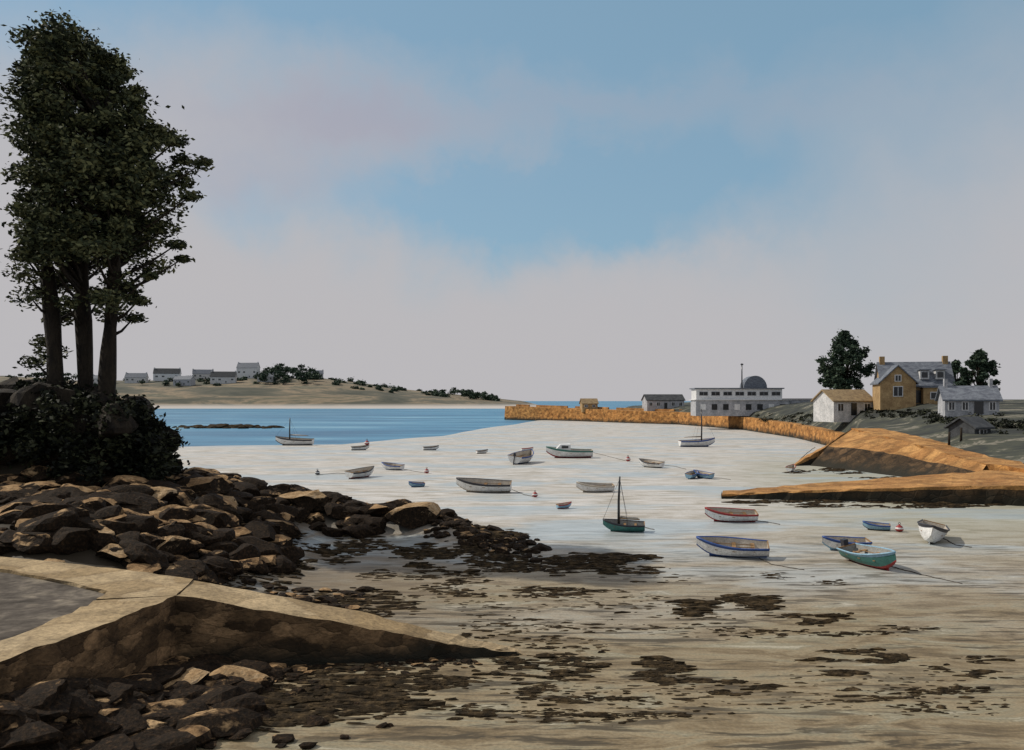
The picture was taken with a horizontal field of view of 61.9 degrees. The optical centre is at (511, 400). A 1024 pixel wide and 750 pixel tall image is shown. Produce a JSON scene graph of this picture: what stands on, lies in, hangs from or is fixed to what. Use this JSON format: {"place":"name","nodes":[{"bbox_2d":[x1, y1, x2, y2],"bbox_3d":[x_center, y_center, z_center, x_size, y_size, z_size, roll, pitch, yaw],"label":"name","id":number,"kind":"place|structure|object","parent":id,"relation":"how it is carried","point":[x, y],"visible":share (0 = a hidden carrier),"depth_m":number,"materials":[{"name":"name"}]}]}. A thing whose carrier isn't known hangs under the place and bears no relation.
{"place":"outdoors","nodes":[
{"label":"outdoors","id":0,"kind":"place"},
{"bbox_2d":[0,572,103,639],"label":"road","id":1,"kind":"structure","parent":0,"point":[27,604],"depth_m":25.06,"materials":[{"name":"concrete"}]},
{"bbox_2d":[0,376,536,408],"bbox_3d":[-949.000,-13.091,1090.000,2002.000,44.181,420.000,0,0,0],"label":"headland","id":2,"kind":"structure","parent":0,"point":[323,393],"depth_m":927.41,"materials":[{"name":"sand"}]},
{"bbox_2d":[125,375,147,382],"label":"walls","id":3,"kind":"structure","parent":2,"relation":"on","point":[129,380],"depth_m":1009.47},
{"bbox_2d":[124,373,148,377],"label":"roof","id":4,"kind":"structure","parent":3,"relation":"on","point":[135,375],"depth_m":1011.35,"materials":[{"name":"stone"}]},
{"bbox_2d":[153,370,180,380],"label":"walls","id":5,"kind":"structure","parent":2,"relation":"on","point":[161,378],"depth_m":1025.64,"materials":[{"name":"white paint"}]},
{"bbox_2d":[153,368,180,373],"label":"roof","id":6,"kind":"structure","parent":5,"relation":"on","point":[166,370],"depth_m":1028.52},
{"bbox_2d":[173,377,194,385],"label":"walls","id":7,"kind":"structure","parent":2,"relation":"on","point":[191,382],"depth_m":975.85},
{"bbox_2d":[173,376,195,379],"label":"roof","id":8,"kind":"structure","parent":7,"relation":"on","point":[182,377],"depth_m":977.77,"materials":[{"name":"stone"}]},
{"bbox_2d":[193,374,209,378],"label":"walls","id":9,"kind":"structure","parent":2,"relation":"on","point":[203,376],"depth_m":1051.49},
{"bbox_2d":[192,369,213,373],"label":"roof","id":10,"kind":"structure","parent":9,"relation":"on","point":[196,371],"depth_m":1053.19,"materials":[{"name":"stone"}]},
{"bbox_2d":[210,375,236,383],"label":"walls","id":11,"kind":"structure","parent":2,"relation":"on","point":[224,379],"depth_m":988.58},
{"bbox_2d":[210,371,236,376],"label":"roof","id":12,"kind":"structure","parent":11,"relation":"on","point":[221,374],"depth_m":990.72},
{"bbox_2d":[237,364,259,377],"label":"walls","id":13,"kind":"structure","parent":2,"relation":"on","point":[248,372],"depth_m":1051.57,"materials":[{"name":"white paint"}]},
{"bbox_2d":[236,363,259,367],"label":"roof","id":14,"kind":"structure","parent":13,"relation":"on","point":[247,365],"depth_m":1053.48,"materials":[{"name":"stone"}]},
{"bbox_2d":[5,363,499,400],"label":"distant trees","id":15,"kind":"object","parent":2,"relation":"on","point":[278,370],"visible":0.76,"depth_m":1003.66,"materials":[{"name":"green plant"}]},
{"bbox_2d":[257,375,274,381],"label":"walls","id":16,"kind":"structure","parent":2,"relation":"on","point":[268,378],"depth_m":1001.00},
{"bbox_2d":[155,401,690,446],"bbox_3d":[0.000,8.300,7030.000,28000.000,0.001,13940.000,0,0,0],"label":"sea","id":17,"kind":"structure","parent":0,"point":[332,426],"depth_m":323.42,"materials":[{"name":"liquid"}]},
{"bbox_2d":[173,424,284,428],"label":"rock islet","id":18,"kind":"object","parent":17,"relation":"in","point":[238,426],"visible":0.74,"depth_m":258.35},
{"bbox_2d":[0,420,1023,749],"bbox_3d":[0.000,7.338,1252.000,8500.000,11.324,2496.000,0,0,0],"label":"ground","id":19,"kind":"structure","parent":0,"point":[978,610],"depth_m":35.32,"materials":[{"name":"sand"}]},
{"bbox_2d":[0,24,106,387],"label":"pine tree","id":20,"kind":"object","parent":19,"relation":"on","point":[53,319],"visible":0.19,"depth_m":48.33,"materials":[{"name":"green plant"}]},
{"bbox_2d":[44,558,64,562],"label":"boulder","id":21,"kind":"object","parent":19,"relation":"on","point":[50,559],"visible":0.27,"depth_m":31.93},
{"bbox_2d":[77,486,93,491],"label":"boulder","id":22,"kind":"object","parent":19,"relation":"on","point":[83,488],"visible":0.23,"depth_m":42.68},
{"bbox_2d":[0,373,189,486],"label":"hedge bush","id":23,"kind":"object","parent":19,"relation":"on","point":[91,425],"visible":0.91,"depth_m":46.34,"materials":[{"name":"green plant"}]},
{"bbox_2d":[0,557,192,694],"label":"stone quay","id":24,"kind":"structure","parent":19,"relation":"on","point":[124,625],"depth_m":23.18,"materials":[{"name":"stone"}]},
{"bbox_2d":[0,16,209,390],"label":"pine tree","id":25,"kind":"object","parent":19,"relation":"on","point":[41,236],"visible":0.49,"depth_m":47.07,"materials":[{"name":"green plant"}]},
{"bbox_2d":[97,527,116,537],"bbox_3d":[-16.644,5.400,34.394,1.503,0.815,0.976,0,0,31],"label":"boulder","id":26,"kind":"object","parent":19,"relation":"on","point":[106,530],"visible":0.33,"depth_m":34.19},
{"bbox_2d":[95,543,126,560],"bbox_3d":[-15.614,5.926,33.478,1.544,0.641,1.345,0,0,0],"label":"boulder","id":27,"kind":"object","parent":19,"relation":"on","point":[105,552],"visible":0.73,"depth_m":33.02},
{"bbox_2d":[26,8,214,396],"bbox_3d":[-22.129,-8.929,50.056,9.336,25.048,11.288,0,0,0],"label":"pine tree","id":28,"kind":"object","parent":19,"relation":"on","point":[123,232],"visible":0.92,"depth_m":48.28,"materials":[{"name":"green plant"}]},
{"bbox_2d":[151,486,178,500],"bbox_3d":[-17.858,4.791,42.990,1.933,0.893,1.594,0,0,0],"label":"boulder","id":29,"kind":"object","parent":19,"relation":"on","point":[164,493],"visible":0.45,"depth_m":42.72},
{"bbox_2d":[156,536,191,554],"bbox_3d":[-14.325,6.144,35.688,1.756,1.091,1.545,0,0,0],"label":"boulder","id":30,"kind":"object","parent":19,"relation":"on","point":[176,545],"visible":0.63,"depth_m":35.26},
{"bbox_2d":[163,667,209,687],"bbox_3d":[-8.858,7.591,22.713,1.734,0.772,1.249,0,0,-37],"label":"boulder","id":31,"kind":"object","parent":19,"relation":"on","point":[193,676],"visible":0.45,"depth_m":22.57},
{"bbox_2d":[0,429,374,610],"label":"shore rocks","id":32,"kind":"object","parent":19,"relation":"on","point":[62,515],"visible":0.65,"depth_m":38.20,"materials":[{"name":"stone"}]},
{"bbox_2d":[225,496,237,505],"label":"boulder","id":33,"kind":"object","parent":19,"relation":"on","point":[232,499],"visible":0.26,"depth_m":46.24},
{"bbox_2d":[209,665,269,680],"bbox_3d":[-7.513,7.698,23.548,1.688,0.751,1.002,0,0,0],"label":"boulder","id":34,"kind":"object","parent":19,"relation":"on","point":[246,674],"visible":0.48,"depth_m":23.40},
{"bbox_2d":[0,653,482,749],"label":"foreground rocks","id":35,"kind":"object","parent":19,"relation":"on","point":[146,709],"visible":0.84,"depth_m":19.99,"materials":[{"name":"stone"}]},
{"bbox_2d":[275,418,313,444],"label":"sailing dinghy","id":36,"kind":"object","parent":19,"relation":"on","point":[289,440],"visible":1,"depth_m":156.21,"materials":[{"name":"paint"}]},
{"bbox_2d":[277,490,325,510],"bbox_3d":[-12.921,6.209,52.214,2.643,1.426,2.148,0,0,-43],"label":"boulder","id":37,"kind":"object","parent":19,"relation":"on","point":[310,500],"visible":0.77,"depth_m":51.79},
{"bbox_2d":[176,580,523,665],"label":"slipway","id":38,"kind":"structure","parent":19,"relation":"on","point":[235,624],"depth_m":25.90,"materials":[{"name":"concrete"}]},
{"bbox_2d":[345,466,373,478],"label":"rowing boat","id":39,"kind":"object","parent":19,"relation":"on","point":[359,472],"visible":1,"depth_m":88.48,"materials":[{"name":"paint"}]},
{"bbox_2d":[351,445,368,449],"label":"rowing boat","id":40,"kind":"object","parent":19,"relation":"on","point":[363,447],"visible":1,"depth_m":137.69,"materials":[{"name":"paint"}]},
{"bbox_2d":[179,473,552,562],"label":"rocky spit","id":41,"kind":"structure","parent":19,"relation":"on","point":[355,518],"depth_m":50.06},
{"bbox_2d":[381,462,404,469],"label":"rowing boat","id":42,"kind":"object","parent":19,"relation":"on","point":[390,466],"visible":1,"depth_m":98.54,"materials":[{"name":"paint"}]},
{"bbox_2d":[385,502,440,528],"bbox_3d":[-5.825,6.809,50.506,2.587,1.417,3.572,0,0,30],"label":"boulder","id":43,"kind":"object","parent":19,"relation":"on","point":[413,515],"visible":0.98,"depth_m":49.85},
{"bbox_2d":[408,481,424,486],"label":"rowing boat","id":44,"kind":"object","parent":19,"relation":"on","point":[415,484],"visible":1,"depth_m":79.01,"materials":[{"name":"paint"}]},
{"bbox_2d":[423,445,438,449],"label":"rowing boat","id":45,"kind":"object","parent":19,"relation":"on","point":[430,447],"visible":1,"depth_m":137.66,"materials":[{"name":"paint"}]},
{"bbox_2d":[476,449,487,453],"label":"rowing boat","id":46,"kind":"object","parent":19,"relation":"on","point":[481,451],"visible":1,"depth_m":128.86,"materials":[{"name":"paint"}]},
{"bbox_2d":[456,477,511,492],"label":"rowing boat","id":47,"kind":"object","parent":19,"relation":"on","point":[479,485],"visible":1,"depth_m":74.42,"materials":[{"name":"paint"}]},
{"bbox_2d":[508,449,533,464],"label":"rowing boat","id":48,"kind":"object","parent":19,"relation":"on","point":[522,456],"visible":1,"depth_m":108.18,"materials":[{"name":"paint"}]},
{"bbox_2d":[556,501,571,508],"bbox_3d":[3.891,7.798,63.468,1.274,0.540,0.538,0,8,-30],"label":"rowing boat","id":49,"kind":"object","parent":19,"relation":"on","point":[563,505],"visible":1,"depth_m":63.38,"materials":[{"name":"paint"}]},
{"bbox_2d":[546,443,592,457],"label":"motor boat","id":50,"kind":"object","parent":19,"relation":"on","point":[563,451],"visible":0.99,"depth_m":118.65,"materials":[{"name":"paint"}]},
{"bbox_2d":[576,481,614,491],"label":"rowing boat","id":51,"kind":"object","parent":19,"relation":"on","point":[594,487],"visible":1,"depth_m":74.40,"materials":[{"name":"paint"}]},
{"bbox_2d":[224,467,1014,732],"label":"seaweed patches","id":52,"kind":"object","parent":19,"relation":"on","point":[379,693],"visible":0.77,"depth_m":26.15,"materials":[{"name":"plant"}]},
{"bbox_2d":[603,476,644,531],"bbox_3d":[6.796,6.311,51.942,2.565,3.523,1.035,0,12,8],"label":"sailing dinghy","id":53,"kind":"object","parent":19,"relation":"on","point":[620,523],"visible":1,"depth_m":52.01,"materials":[{"name":"paint"}]},
{"bbox_2d":[639,458,664,467],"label":"rowing boat","id":54,"kind":"object","parent":19,"relation":"on","point":[651,463],"visible":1,"depth_m":102.23,"materials":[{"name":"paint"}]},
{"bbox_2d":[504,404,843,444],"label":"harbour pier","id":55,"kind":"structure","parent":19,"relation":"on","point":[821,435],"depth_m":290.73,"materials":[{"name":"stone"}]},
{"bbox_2d":[579,398,598,411],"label":"stone hut","id":56,"kind":"object","parent":55,"relation":"on","point":[588,403],"visible":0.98,"depth_m":328.74,"materials":[{"name":"beige stone"}]},
{"bbox_2d":[685,470,697,478],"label":"rowing boat","id":57,"kind":"object","parent":19,"relation":"on","point":[690,474],"visible":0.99,"depth_m":87.08,"materials":[{"name":"paint"}]},
{"bbox_2d":[678,409,714,446],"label":"sailing dinghy","id":58,"kind":"object","parent":19,"relation":"on","point":[705,442],"visible":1,"depth_m":147.75,"materials":[{"name":"paint"}]},
{"bbox_2d":[694,470,714,478],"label":"rowing boat","id":59,"kind":"object","parent":19,"relation":"on","point":[705,474],"visible":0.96,"depth_m":87.51,"materials":[{"name":"paint"}]},
{"bbox_2d":[705,507,758,521],"bbox_3d":[14.412,7.506,56.251,3.417,1.004,1.364,0,12,3],"label":"rowing boat","id":60,"kind":"object","parent":19,"relation":"on","point":[723,514],"visible":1,"depth_m":56.05,"materials":[{"name":"paint"}]},
{"bbox_2d":[696,536,769,557],"bbox_3d":[11.250,7.469,43.612,3.608,1.045,1.438,0,14,12],"label":"rowing boat","id":61,"kind":"object","parent":19,"relation":"on","point":[727,546],"visible":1,"depth_m":43.62,"materials":[{"name":"paint"}]},
{"bbox_2d":[759,558,803,569],"bbox_3d":[12.929,7.986,41.656,0.538,0.057,3.248,0,0,-23],"label":"mooring rope","id":62,"kind":"object","parent":19,"relation":"on","point":[780,565],"visible":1,"depth_m":41.26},
{"bbox_2d":[785,464,795,471],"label":"rowing boat","id":63,"kind":"object","parent":19,"relation":"on","point":[791,467],"visible":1,"depth_m":95.80,"materials":[{"name":"paint"}]},
{"bbox_2d":[822,536,871,549],"bbox_3d":[17.828,7.610,45.657,2.596,0.826,1.048,0,10,-4],"label":"rowing boat","id":64,"kind":"object","parent":19,"relation":"on","point":[832,542],"visible":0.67,"depth_m":45.50,"materials":[{"name":"paint"}]},
{"bbox_2d":[836,538,895,570],"bbox_3d":[17.292,7.479,41.332,1.482,1.070,3.972,-10,2,-14],"label":"motor boat","id":65,"kind":"object","parent":19,"relation":"on","point":[876,557],"visible":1,"depth_m":41.14,"materials":[{"name":"paint"}]},
{"bbox_2d":[721,470,1023,505],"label":"stone jetty","id":66,"kind":"object","parent":19,"relation":"on","point":[983,487],"visible":0.84,"depth_m":67.92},
{"bbox_2d":[862,521,890,530],"bbox_3d":[22.457,7.728,52.597,1.596,0.610,0.662,0,10,20],"label":"rowing boat","id":67,"kind":"object","parent":19,"relation":"on","point":[869,525],"visible":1,"depth_m":52.53,"materials":[{"name":"paint"}]},
{"bbox_2d":[795,429,985,476],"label":"boat ramp","id":68,"kind":"object","parent":19,"relation":"on","point":[852,449],"visible":0.81,"depth_m":96.62,"materials":[{"name":"stone"}]},
{"bbox_2d":[895,522,903,531],"bbox_3d":[23.584,7.693,51.948,0.480,0.586,0.480,0,0,0],"label":"mooring buoy","id":69,"kind":"object","parent":19,"relation":"on","point":[899,528],"visible":1,"depth_m":51.81,"materials":[{"name":"paint"}]},
{"bbox_2d":[892,566,961,583],"bbox_3d":[18.826,7.971,39.181,0.191,0.068,4.331,0,0,-20],"label":"mooring rope","id":70,"kind":"object","parent":19,"relation":"on","point":[926,575],"visible":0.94,"depth_m":38.92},
{"bbox_2d":[917,519,949,544],"bbox_3d":[23.850,7.377,48.428,1.732,1.211,4.371,14,6,27],"label":"rowing boat","id":71,"kind":"object","parent":19,"relation":"on","point":[932,532],"visible":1,"depth_m":47.23,"materials":[{"name":"paint"}]},
{"bbox_2d":[851,428,1023,471],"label":"harbour quay","id":72,"kind":"structure","parent":19,"relation":"on","point":[991,463],"depth_m":90.30,"materials":[{"name":"stone"}]},
{"bbox_2d":[0,0,1023,400],"label":"sky","id":73,"kind":"structure","parent":0,"point":[519,200],"materials":[{"name":"blue"}]},
{"bbox_2d":[689,388,784,388],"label":"roof slab","id":74,"kind":"structure","parent":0,"point":[736,388],"depth_m":235.68,"materials":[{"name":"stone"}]},
{"bbox_2d":[741,363,742,387],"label":"flagpole","id":75,"kind":"object","parent":74,"relation":"on","point":[741,377],"visible":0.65,"depth_m":238.87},
{"bbox_2d":[740,376,766,387],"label":"arched roof","id":76,"kind":"structure","parent":74,"relation":"on","point":[754,382],"depth_m":237.32,"materials":[{"name":"metal"}]},
{"bbox_2d":[626,399,1023,463],"bbox_3d":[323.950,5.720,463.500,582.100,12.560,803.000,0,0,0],"label":"village land","id":77,"kind":"structure","parent":0,"point":[996,444],"depth_m":118.31,"materials":[{"name":"green plant"}]},
{"bbox_2d":[641,394,685,410],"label":"boathouse","id":78,"kind":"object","parent":77,"relation":"on","point":[651,402],"visible":0.96,"depth_m":302.77,"materials":[{"name":"white paint"}]},
{"bbox_2d":[691,400,788,415],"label":"walls","id":79,"kind":"structure","parent":77,"relation":"on","point":[708,411],"depth_m":235.68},
{"bbox_2d":[700,404,705,409],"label":"bay opening","id":80,"kind":"object","parent":79,"relation":"attached to","point":[702,406],"visible":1,"depth_m":235.97,"materials":[{"name":"white paint"}]},
{"bbox_2d":[723,404,728,409],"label":"bay opening","id":81,"kind":"object","parent":79,"relation":"attached to","point":[725,406],"visible":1,"depth_m":235.66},
{"bbox_2d":[691,389,781,398],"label":"walls","id":82,"kind":"structure","parent":79,"relation":"on","point":[694,393],"depth_m":236.21,"materials":[{"name":"white paint"}]},
{"bbox_2d":[734,404,739,409],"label":"bay opening","id":83,"kind":"object","parent":79,"relation":"attached to","point":[736,406],"visible":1,"depth_m":235.51,"materials":[{"name":"white paint"}]},
{"bbox_2d":[690,399,790,399],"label":"eave slab","id":84,"kind":"structure","parent":79,"relation":"on","point":[740,399],"depth_m":235.14,"materials":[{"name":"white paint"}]},
{"bbox_2d":[757,404,762,409],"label":"bay opening","id":85,"kind":"object","parent":79,"relation":"attached to","point":[759,406],"visible":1,"depth_m":235.20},
{"bbox_2d":[789,400,810,403],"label":"annex","id":86,"kind":"object","parent":77,"relation":"on","point":[795,401],"visible":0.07,"depth_m":236.24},
{"bbox_2d":[787,398,812,399],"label":"annex roof","id":87,"kind":"structure","parent":86,"relation":"on","point":[800,398],"depth_m":235.80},
{"bbox_2d":[811,389,872,421],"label":"white cottage","id":88,"kind":"structure","parent":77,"relation":"on","point":[839,405],"depth_m":149.59,"materials":[{"name":"paint"}]},
{"bbox_2d":[838,404,842,410],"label":"window pane","id":89,"kind":"structure","parent":88,"relation":"in","point":[840,406],"depth_m":148.30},
{"bbox_2d":[851,403,856,414],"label":"door","id":90,"kind":"structure","parent":88,"relation":"in","point":[853,405],"depth_m":148.97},
{"bbox_2d":[815,329,875,388],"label":"tree","id":91,"kind":"object","parent":77,"relation":"on","point":[836,373],"visible":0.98,"depth_m":166.12,"materials":[{"name":"green plant"}]},
{"bbox_2d":[755,407,1023,433],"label":"bank shrubs","id":92,"kind":"object","parent":77,"relation":"on","point":[938,417],"visible":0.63,"depth_m":124.39,"materials":[{"name":"green plant"}]},
{"bbox_2d":[872,367,915,409],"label":"wing walls","id":93,"kind":"structure","parent":77,"relation":"on","point":[883,398],"depth_m":142.03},
{"bbox_2d":[870,365,918,384],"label":"wing roof","id":94,"kind":"structure","parent":93,"relation":"on","point":[884,376],"depth_m":143.00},
{"bbox_2d":[893,386,902,396],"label":"window frame","id":95,"kind":"object","parent":93,"relation":"attached to","point":[893,391],"visible":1,"depth_m":141.78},
{"bbox_2d":[894,387,901,395],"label":"window pane","id":96,"kind":"object","parent":95,"relation":"in","point":[897,391],"visible":1,"depth_m":141.76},
{"bbox_2d":[895,375,900,380],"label":"window pane","id":97,"kind":"object","parent":93,"relation":"in","point":[897,377],"visible":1,"depth_m":141.76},
{"bbox_2d":[921,388,937,404],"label":"porch","id":98,"kind":"object","parent":77,"relation":"on","point":[925,395],"visible":0.29,"depth_m":141.48,"materials":[{"name":"stone"}]},
{"bbox_2d":[951,359,975,385],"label":"tree","id":99,"kind":"object","parent":77,"relation":"on","point":[955,365],"visible":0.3,"depth_m":149.33,"materials":[{"name":"green plant"}]},
{"bbox_2d":[938,394,998,417],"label":"walls","id":100,"kind":"structure","parent":77,"relation":"on","point":[943,409],"depth_m":115.87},
{"bbox_2d":[949,402,953,409],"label":"window pane","id":101,"kind":"object","parent":100,"relation":"in","point":[951,405],"visible":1,"depth_m":116.06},
{"bbox_2d":[935,386,1002,400],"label":"roof","id":102,"kind":"structure","parent":100,"relation":"on","point":[968,393],"depth_m":116.36,"materials":[{"name":"stone"}]},
{"bbox_2d":[943,379,947,387],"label":"chimney","id":103,"kind":"object","parent":102,"relation":"on","point":[945,383],"visible":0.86,"depth_m":118.41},
{"bbox_2d":[988,379,992,387],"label":"chimney","id":104,"kind":"object","parent":102,"relation":"on","point":[990,383],"visible":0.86,"depth_m":116.77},
{"bbox_2d":[974,401,983,413],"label":"door","id":105,"kind":"structure","parent":100,"relation":"attached to","point":[979,407],"depth_m":115.05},
{"bbox_2d":[944,416,994,436],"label":"boat shed","id":106,"kind":"object","parent":77,"relation":"on","point":[973,424],"visible":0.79,"depth_m":98.15,"materials":[{"name":"grey wood"}]},
{"bbox_2d":[953,348,1001,390],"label":"tree","id":107,"kind":"object","parent":77,"relation":"on","point":[979,363],"visible":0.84,"depth_m":139.38,"materials":[{"name":"green plant"}]},
{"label":"main walls","id":108,"kind":"object","parent":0,"visible":0},
{"bbox_2d":[874,361,955,386],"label":"roof","id":109,"kind":"structure","parent":108,"relation":"on","point":[911,368],"depth_m":145.40,"materials":[{"name":"stone"}]},
{"bbox_2d":[879,356,884,364],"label":"chimney","id":110,"kind":"object","parent":109,"relation":"on","point":[881,360],"visible":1,"depth_m":147.79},
{"bbox_2d":[918,370,928,378],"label":"dormer","id":111,"kind":"object","parent":109,"relation":"on","point":[920,373],"visible":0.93,"depth_m":143.69,"materials":[{"name":"paint"}]},
{"bbox_2d":[922,372,927,377],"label":"dormer pane","id":112,"kind":"object","parent":111,"relation":"in","point":[924,374],"visible":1,"depth_m":143.54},
{"bbox_2d":[934,370,944,378],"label":"dormer","id":113,"kind":"object","parent":109,"relation":"on","point":[935,373],"visible":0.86,"depth_m":143.04,"materials":[{"name":"paint"}]},
{"bbox_2d":[942,356,947,363],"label":"chimney","id":114,"kind":"object","parent":109,"relation":"on","point":[944,359],"visible":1,"depth_m":145.33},
{"bbox_2d":[916,390,920,402],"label":"door","id":115,"kind":"structure","parent":108,"relation":"attached to","point":[918,396],"depth_m":143.47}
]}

